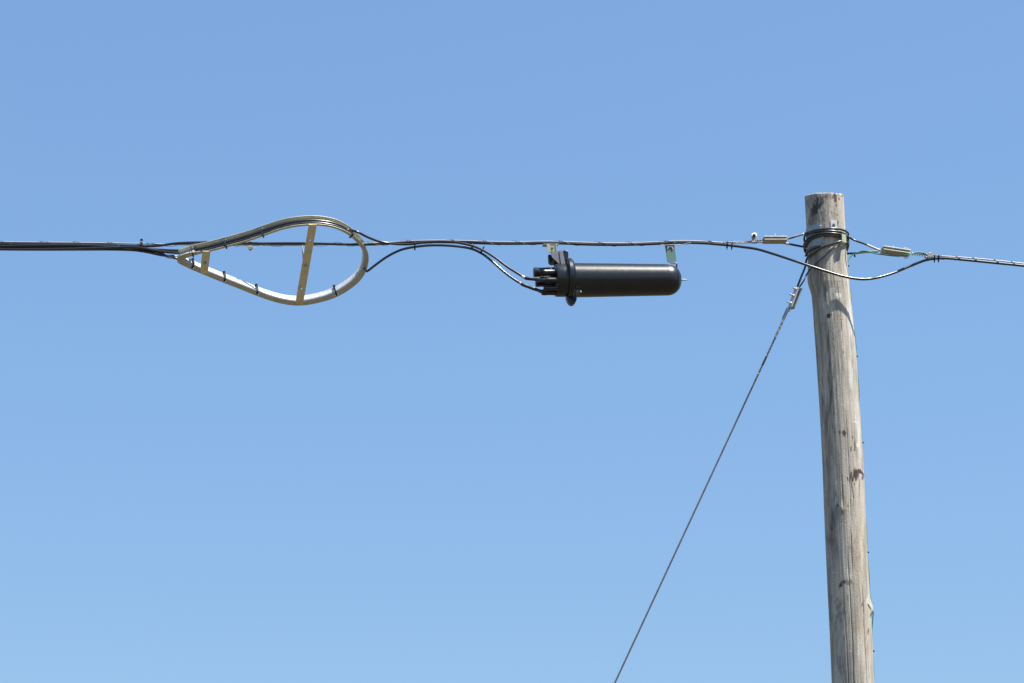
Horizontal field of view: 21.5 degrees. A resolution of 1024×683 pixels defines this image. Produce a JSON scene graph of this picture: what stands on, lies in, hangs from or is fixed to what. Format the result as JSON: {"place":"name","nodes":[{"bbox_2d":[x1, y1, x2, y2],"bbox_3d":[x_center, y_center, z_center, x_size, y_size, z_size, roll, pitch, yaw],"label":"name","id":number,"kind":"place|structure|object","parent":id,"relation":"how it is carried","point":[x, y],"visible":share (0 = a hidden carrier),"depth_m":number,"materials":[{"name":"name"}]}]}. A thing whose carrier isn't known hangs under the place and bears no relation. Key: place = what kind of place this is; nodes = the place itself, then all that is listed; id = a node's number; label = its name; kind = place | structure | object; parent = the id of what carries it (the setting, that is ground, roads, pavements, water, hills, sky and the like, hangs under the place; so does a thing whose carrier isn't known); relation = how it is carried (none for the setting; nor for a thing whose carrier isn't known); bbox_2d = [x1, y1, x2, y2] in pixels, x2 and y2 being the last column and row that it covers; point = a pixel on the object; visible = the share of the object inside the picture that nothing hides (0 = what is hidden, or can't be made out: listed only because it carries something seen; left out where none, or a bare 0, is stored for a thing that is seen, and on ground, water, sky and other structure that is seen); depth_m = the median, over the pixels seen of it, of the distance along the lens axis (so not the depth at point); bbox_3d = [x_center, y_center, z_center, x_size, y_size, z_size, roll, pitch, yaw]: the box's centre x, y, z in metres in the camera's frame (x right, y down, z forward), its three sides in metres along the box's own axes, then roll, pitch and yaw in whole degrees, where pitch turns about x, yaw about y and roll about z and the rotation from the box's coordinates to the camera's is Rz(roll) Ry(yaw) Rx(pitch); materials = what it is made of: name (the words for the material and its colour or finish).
{"place":"outdoors","nodes":[
{"label":"outdoors","id":0,"kind":"place"},
{"bbox_2d":[0,0,1023,682],"label":"sky","id":1,"kind":"structure","parent":0,"point":[441,467],"materials":[{"name":"blue"}]},
{"bbox_3d":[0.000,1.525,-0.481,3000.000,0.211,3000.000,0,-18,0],"label":"ground","id":2,"kind":"structure","parent":0,"visible":0},
{"bbox_2d":[805,193,873,682],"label":"utility pole","id":3,"kind":"object","parent":2,"relation":"on","point":[850,608],"visible":0.98,"depth_m":11.32,"materials":[{"name":"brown wood"}]},
{"bbox_2d":[614,240,848,682],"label":"guy wire","id":4,"kind":"object","parent":3,"relation":"attached to","point":[798,285],"visible":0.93,"depth_m":11.46,"materials":[{"name":"metal"}]},
{"bbox_2d":[787,287,801,311],"bbox_3d":[1.210,-0.180,11.554,0.068,0.114,0.040,0,-18,0],"label":"strand clamp","id":5,"kind":"object","parent":4,"relation":"attached to","point":[795,295],"visible":1,"depth_m":11.55,"materials":[{"name":"metal"}]},
{"bbox_2d":[785,227,848,247],"bbox_3d":[1.320,-0.435,11.687,0.281,0.055,0.195,-6,-19,20],"label":"dead end loop","id":6,"kind":"object","parent":3,"relation":"attached to","point":[828,229],"visible":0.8,"depth_m":11.62,"materials":[{"name":"metal"}]},
{"bbox_2d":[0,239,763,245],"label":"messenger strand","id":7,"kind":"object","parent":6,"relation":"attached to","point":[742,242],"visible":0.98,"depth_m":11.67,"materials":[{"name":"metal"}]},
{"bbox_2d":[177,215,368,305],"bbox_3d":[-1.024,-0.349,11.637,0.810,0.330,0.349,0,-18,0],"label":"cable storage bracket","id":8,"kind":"object","parent":7,"relation":"attached to","point":[300,298],"visible":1,"depth_m":11.60,"materials":[{"name":"metal"}]},
{"bbox_2d":[0,222,356,259],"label":"fibre cable","id":9,"kind":"object","parent":8,"relation":"attached to","point":[163,252],"visible":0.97,"depth_m":11.63,"materials":[{"name":"black plastic"}]},
{"bbox_2d":[0,219,544,281],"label":"fibre cable","id":10,"kind":"object","parent":8,"relation":"attached to","point":[326,221],"visible":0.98,"depth_m":11.62,"materials":[{"name":"black plastic"}]},
{"bbox_2d":[46,244,541,293],"bbox_3d":[-1.369,-0.303,11.620,3.043,0.247,0.272,1,-18,-3],"label":"fibre cable","id":11,"kind":"object","parent":8,"relation":"attached to","point":[439,245],"visible":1,"depth_m":11.65,"materials":[{"name":"black plastic"}]},
{"bbox_2d":[0,241,1023,279],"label":"fibre cable","id":12,"kind":"object","parent":7,"relation":"attached to","point":[640,244],"visible":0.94,"depth_m":11.66,"materials":[{"name":"black plastic"}]},
{"bbox_2d":[2,239,714,246],"bbox_3d":[-0.971,-0.425,11.669,3.782,0.036,0.016,0,-18,0],"label":"lashing wire","id":13,"kind":"object","parent":12,"relation":"attached to","point":[370,242],"visible":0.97,"depth_m":11.66,"materials":[{"name":"metal"}]},
{"bbox_2d":[533,242,690,305],"bbox_3d":[0.429,-0.291,11.612,0.677,0.308,0.182,3,-18,-10],"label":"joint closure","id":14,"kind":"object","parent":7,"relation":"hanging from","point":[568,279],"visible":1,"depth_m":11.54,"materials":[{"name":"plastic"}]},
{"bbox_2d":[751,233,757,243],"bbox_3d":[1.049,-0.448,11.665,0.030,0.051,0.033,0,-18,0],"label":"wire rope grip","id":15,"kind":"object","parent":7,"relation":"attached to","point":[754,236],"visible":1,"depth_m":11.67,"materials":[{"name":"metal"}]},
{"bbox_2d":[762,233,787,243],"bbox_3d":[1.133,-0.447,11.643,0.106,0.044,0.041,0,-18,0],"label":"strand clamp","id":16,"kind":"object","parent":7,"relation":"attached to","point":[774,239],"visible":1,"depth_m":11.63,"materials":[{"name":"metal"}]},
{"bbox_2d":[803,232,880,254],"bbox_3d":[1.424,-0.410,11.665,0.331,0.065,0.201,0,-18,0],"label":"dead end loop","id":17,"kind":"object","parent":3,"relation":"attached to","point":[821,234],"visible":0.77,"depth_m":11.61,"materials":[{"name":"metal"}]},
{"bbox_2d":[911,252,1023,263],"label":"messenger strand","id":18,"kind":"object","parent":17,"relation":"attached to","point":[922,254],"visible":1,"depth_m":11.64,"materials":[{"name":"metal"}]},
{"bbox_2d":[880,245,910,256],"bbox_3d":[1.652,-0.393,11.626,0.130,0.054,0.040,0,-18,0],"label":"strand clamp","id":19,"kind":"object","parent":18,"relation":"attached to","point":[892,250],"visible":1,"depth_m":11.62,"materials":[{"name":"metal"}]},
{"bbox_2d":[925,252,932,258],"bbox_3d":[1.799,-0.369,11.649,0.038,0.030,0.023,0,-18,0],"label":"wire rope grip","id":20,"kind":"object","parent":18,"relation":"attached to","point":[929,255],"visible":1,"depth_m":11.64,"materials":[{"name":"metal"}]},
{"bbox_2d":[847,251,926,682],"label":"earth wire","id":21,"kind":"object","parent":3,"relation":"attached to","point":[859,391],"visible":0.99,"depth_m":11.54,"materials":[{"name":"grey metal"}]}
]}

